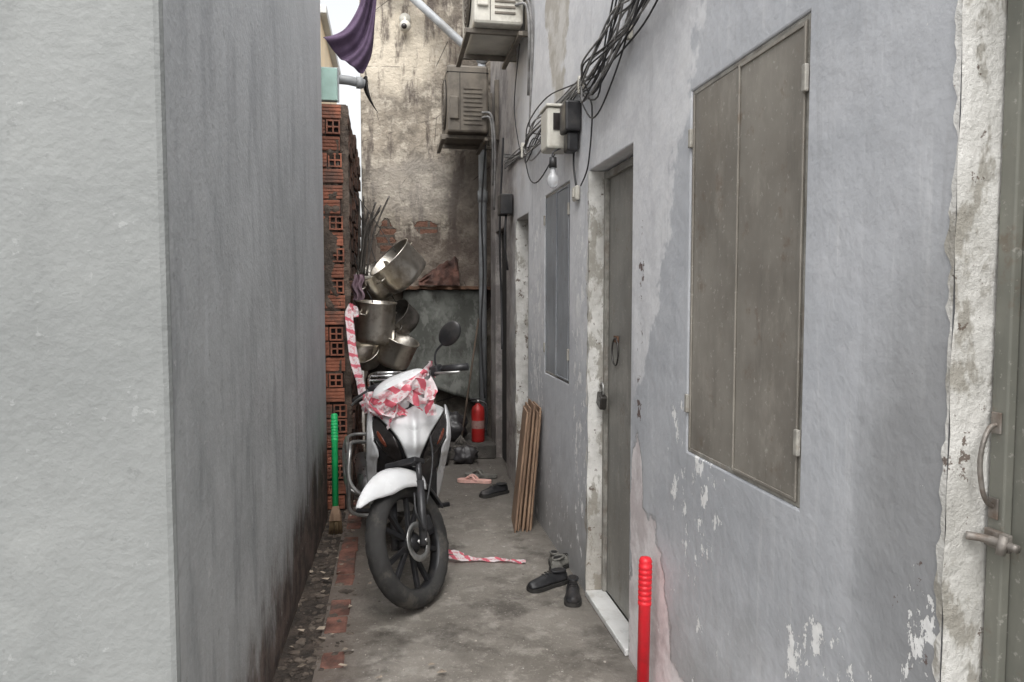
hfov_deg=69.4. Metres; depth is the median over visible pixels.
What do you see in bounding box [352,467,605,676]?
floor grit
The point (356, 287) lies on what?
cleaning rag
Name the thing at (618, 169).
door frame
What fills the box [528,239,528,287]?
door leaf
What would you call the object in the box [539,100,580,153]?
electricity meter
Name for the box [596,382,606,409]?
padlock
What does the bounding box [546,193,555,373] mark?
window leaf
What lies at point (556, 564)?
shoe
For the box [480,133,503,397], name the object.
pipes
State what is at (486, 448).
step
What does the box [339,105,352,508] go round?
bricks
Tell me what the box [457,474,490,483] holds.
flip flop
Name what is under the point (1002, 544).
bolt
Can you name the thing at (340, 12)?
sky
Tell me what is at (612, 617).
threshold
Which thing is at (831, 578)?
wall
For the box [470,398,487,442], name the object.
fire extinguisher
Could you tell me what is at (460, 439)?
mop
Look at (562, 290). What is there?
window leaf
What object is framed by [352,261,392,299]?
cooking pot
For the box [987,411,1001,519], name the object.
pull plates
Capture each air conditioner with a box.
[437,65,498,209]
[456,0,533,126]
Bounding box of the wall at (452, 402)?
[364,290,490,447]
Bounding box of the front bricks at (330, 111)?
[322,104,346,508]
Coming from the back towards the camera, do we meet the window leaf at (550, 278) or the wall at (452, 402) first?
the wall at (452, 402)
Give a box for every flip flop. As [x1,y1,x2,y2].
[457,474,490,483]
[465,468,496,477]
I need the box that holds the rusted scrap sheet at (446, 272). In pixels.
[418,256,459,284]
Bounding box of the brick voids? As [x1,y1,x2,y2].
[326,118,345,509]
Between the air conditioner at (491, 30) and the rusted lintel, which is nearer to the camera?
the air conditioner at (491, 30)
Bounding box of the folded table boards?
[511,399,541,532]
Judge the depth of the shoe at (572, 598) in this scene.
3.37 m
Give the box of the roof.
[320,5,340,74]
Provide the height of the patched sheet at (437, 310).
1.042 m
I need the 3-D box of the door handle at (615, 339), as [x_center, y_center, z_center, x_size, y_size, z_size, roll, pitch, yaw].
[0.454,0.045,3.246,0.012,0.134,0.098,-1,3,-9]
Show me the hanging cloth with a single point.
(351, 43)
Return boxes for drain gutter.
[272,509,346,681]
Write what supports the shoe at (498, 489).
on the alley floor
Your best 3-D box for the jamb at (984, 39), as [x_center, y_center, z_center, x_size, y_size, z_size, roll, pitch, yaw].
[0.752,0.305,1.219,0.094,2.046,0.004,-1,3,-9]
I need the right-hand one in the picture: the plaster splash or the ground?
the ground
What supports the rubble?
on the drain gutter
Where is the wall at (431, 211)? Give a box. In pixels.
[359,0,490,286]
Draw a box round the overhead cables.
[504,0,657,185]
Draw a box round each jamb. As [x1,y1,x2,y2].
[515,220,527,467]
[586,171,604,589]
[941,0,1007,681]
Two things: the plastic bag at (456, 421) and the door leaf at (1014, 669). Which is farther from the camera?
the plastic bag at (456, 421)
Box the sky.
[320,0,361,250]
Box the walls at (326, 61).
[320,17,336,103]
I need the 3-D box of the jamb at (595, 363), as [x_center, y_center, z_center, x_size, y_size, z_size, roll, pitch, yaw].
[0.390,0.214,3.407,0.093,1.968,0.004,-1,3,-9]
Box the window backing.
[569,214,569,254]
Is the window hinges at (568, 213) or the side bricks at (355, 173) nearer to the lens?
the window hinges at (568, 213)
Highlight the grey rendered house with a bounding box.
[0,0,327,681]
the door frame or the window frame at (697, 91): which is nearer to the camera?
the window frame at (697, 91)
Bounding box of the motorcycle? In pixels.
[342,321,468,609]
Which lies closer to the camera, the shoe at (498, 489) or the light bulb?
the light bulb
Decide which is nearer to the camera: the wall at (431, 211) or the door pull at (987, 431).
the door pull at (987, 431)
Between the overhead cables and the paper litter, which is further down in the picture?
the paper litter
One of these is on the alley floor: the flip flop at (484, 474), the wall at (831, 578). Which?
the flip flop at (484, 474)
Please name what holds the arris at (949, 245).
attached to the wall at (831, 578)
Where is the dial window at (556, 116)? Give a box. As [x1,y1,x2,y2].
[553,113,559,129]
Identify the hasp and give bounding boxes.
[984,527,1012,553]
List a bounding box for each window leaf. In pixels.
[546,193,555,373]
[556,183,569,381]
[691,67,737,467]
[733,19,807,502]
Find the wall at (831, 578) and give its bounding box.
[491,0,961,681]
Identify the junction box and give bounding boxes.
[498,194,512,269]
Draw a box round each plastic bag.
[438,439,450,464]
[444,411,467,440]
[453,445,478,463]
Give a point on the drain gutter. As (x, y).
(307, 651)
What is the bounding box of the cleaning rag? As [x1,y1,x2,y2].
[351,274,364,299]
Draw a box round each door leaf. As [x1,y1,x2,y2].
[502,231,506,462]
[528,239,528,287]
[607,167,632,619]
[1005,223,1023,681]
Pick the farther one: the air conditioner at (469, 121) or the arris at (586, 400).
the air conditioner at (469, 121)
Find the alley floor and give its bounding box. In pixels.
[312,447,636,681]
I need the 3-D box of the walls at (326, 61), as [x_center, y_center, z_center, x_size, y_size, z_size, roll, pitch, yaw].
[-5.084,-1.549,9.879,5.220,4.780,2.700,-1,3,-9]
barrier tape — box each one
[345,303,437,429]
[448,549,525,563]
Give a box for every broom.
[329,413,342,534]
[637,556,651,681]
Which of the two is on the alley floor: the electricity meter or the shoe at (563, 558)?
the shoe at (563, 558)
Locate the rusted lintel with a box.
[405,285,490,289]
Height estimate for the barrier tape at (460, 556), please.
0.048 m
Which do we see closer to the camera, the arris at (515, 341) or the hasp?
the hasp
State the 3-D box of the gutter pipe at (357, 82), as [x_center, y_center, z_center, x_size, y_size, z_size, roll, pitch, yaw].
[-1.071,-1.692,4.827,0.220,0.076,0.079,-1,4,-19]
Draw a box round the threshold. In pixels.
[585,589,628,655]
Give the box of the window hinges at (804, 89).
[684,63,808,455]
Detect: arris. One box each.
[514,223,515,450]
[584,174,588,578]
[932,0,962,681]
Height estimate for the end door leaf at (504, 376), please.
1.930 m
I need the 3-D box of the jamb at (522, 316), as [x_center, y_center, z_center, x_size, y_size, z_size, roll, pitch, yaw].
[0.070,0.111,5.333,0.094,1.945,0.004,-1,3,-9]
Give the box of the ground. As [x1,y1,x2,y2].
[361,370,364,446]
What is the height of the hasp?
0.030 m
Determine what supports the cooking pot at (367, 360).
hanging from the side bricks at (355, 173)
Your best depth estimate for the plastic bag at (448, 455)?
6.11 m
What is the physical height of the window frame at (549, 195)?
1.028 m
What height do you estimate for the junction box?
0.552 m
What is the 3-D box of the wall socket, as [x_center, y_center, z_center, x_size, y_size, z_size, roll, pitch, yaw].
[0.302,-0.792,3.539,0.029,0.241,0.085,-1,3,-9]
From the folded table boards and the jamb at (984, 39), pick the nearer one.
the jamb at (984, 39)
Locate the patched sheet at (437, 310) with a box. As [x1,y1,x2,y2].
[403,290,478,398]
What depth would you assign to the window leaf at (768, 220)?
1.78 m
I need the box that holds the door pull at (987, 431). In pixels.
[977,422,996,507]
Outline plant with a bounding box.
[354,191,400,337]
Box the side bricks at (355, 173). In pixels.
[347,115,363,499]
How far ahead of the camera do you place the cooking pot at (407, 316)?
5.24 m
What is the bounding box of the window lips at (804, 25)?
[688,21,806,501]
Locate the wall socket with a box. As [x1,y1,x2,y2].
[572,153,579,201]
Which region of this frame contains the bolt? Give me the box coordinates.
[966,531,1020,556]
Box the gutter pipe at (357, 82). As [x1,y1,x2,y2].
[339,75,364,88]
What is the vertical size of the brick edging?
0.046 m
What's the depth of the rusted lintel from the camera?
6.68 m
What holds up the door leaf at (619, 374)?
attached to the wall at (831, 578)
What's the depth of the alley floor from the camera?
3.20 m
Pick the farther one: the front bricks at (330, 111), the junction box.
the junction box
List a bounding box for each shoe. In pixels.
[479,482,508,498]
[526,567,567,592]
[548,550,563,571]
[549,553,568,570]
[564,574,581,607]
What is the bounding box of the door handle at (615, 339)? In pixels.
[611,336,618,365]
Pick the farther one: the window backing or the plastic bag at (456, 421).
the plastic bag at (456, 421)
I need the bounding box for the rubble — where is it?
[278,506,364,681]
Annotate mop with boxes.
[454,319,478,444]
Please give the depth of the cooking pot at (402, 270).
5.12 m
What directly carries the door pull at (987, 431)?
attached to the door rail
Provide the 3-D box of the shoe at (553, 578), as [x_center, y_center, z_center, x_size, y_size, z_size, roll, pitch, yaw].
[0.174,1.145,3.561,0.230,0.076,0.082,-2,4,-34]
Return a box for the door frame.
[601,157,632,590]
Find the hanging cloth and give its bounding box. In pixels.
[323,0,377,112]
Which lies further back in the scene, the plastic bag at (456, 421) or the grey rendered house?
the plastic bag at (456, 421)
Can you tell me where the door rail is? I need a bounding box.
[982,0,1023,681]
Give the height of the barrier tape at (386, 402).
0.622 m
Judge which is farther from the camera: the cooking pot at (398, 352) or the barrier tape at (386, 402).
the cooking pot at (398, 352)
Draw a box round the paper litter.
[290,500,446,681]
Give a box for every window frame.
[545,182,569,382]
[688,13,810,507]
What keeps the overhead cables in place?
attached to the wall at (831, 578)
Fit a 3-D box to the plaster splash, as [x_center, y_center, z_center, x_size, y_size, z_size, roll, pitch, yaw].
[-1.171,-0.533,4.757,0.130,1.500,0.033,-1,3,-9]
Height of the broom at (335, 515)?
0.687 m
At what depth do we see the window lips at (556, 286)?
4.03 m
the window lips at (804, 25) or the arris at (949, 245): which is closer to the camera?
the arris at (949, 245)
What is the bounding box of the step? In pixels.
[449,432,495,459]
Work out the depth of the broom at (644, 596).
2.50 m
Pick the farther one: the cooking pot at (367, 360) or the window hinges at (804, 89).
the cooking pot at (367, 360)
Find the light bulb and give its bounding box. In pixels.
[547,148,559,187]
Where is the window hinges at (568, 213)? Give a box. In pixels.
[543,203,569,360]
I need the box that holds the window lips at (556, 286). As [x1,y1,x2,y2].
[545,184,568,380]
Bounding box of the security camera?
[399,13,410,31]
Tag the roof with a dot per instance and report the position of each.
(325, 20)
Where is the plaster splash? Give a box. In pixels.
[322,140,341,373]
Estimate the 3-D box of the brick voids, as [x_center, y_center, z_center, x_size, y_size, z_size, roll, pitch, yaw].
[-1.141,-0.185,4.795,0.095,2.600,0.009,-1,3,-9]
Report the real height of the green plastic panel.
0.220 m
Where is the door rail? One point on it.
(1010, 246)
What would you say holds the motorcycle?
on the alley floor
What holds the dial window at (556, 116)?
in the electricity meter
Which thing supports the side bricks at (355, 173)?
on the alley floor
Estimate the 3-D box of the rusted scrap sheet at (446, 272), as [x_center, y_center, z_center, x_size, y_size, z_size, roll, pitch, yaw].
[-0.658,-0.632,6.645,0.360,0.263,0.178,-1,3,-9]
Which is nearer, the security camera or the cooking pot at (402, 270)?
the cooking pot at (402, 270)
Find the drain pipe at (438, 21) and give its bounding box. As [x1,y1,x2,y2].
[410,0,487,436]
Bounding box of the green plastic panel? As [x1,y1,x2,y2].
[321,67,338,102]
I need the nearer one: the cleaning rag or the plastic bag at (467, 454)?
the cleaning rag
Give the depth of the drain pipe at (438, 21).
6.64 m
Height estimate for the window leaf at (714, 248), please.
1.068 m
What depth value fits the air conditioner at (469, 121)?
5.93 m
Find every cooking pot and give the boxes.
[351,336,379,370]
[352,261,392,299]
[355,300,396,344]
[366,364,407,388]
[370,238,425,293]
[372,331,419,369]
[394,299,419,334]
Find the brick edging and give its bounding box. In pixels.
[320,499,361,668]

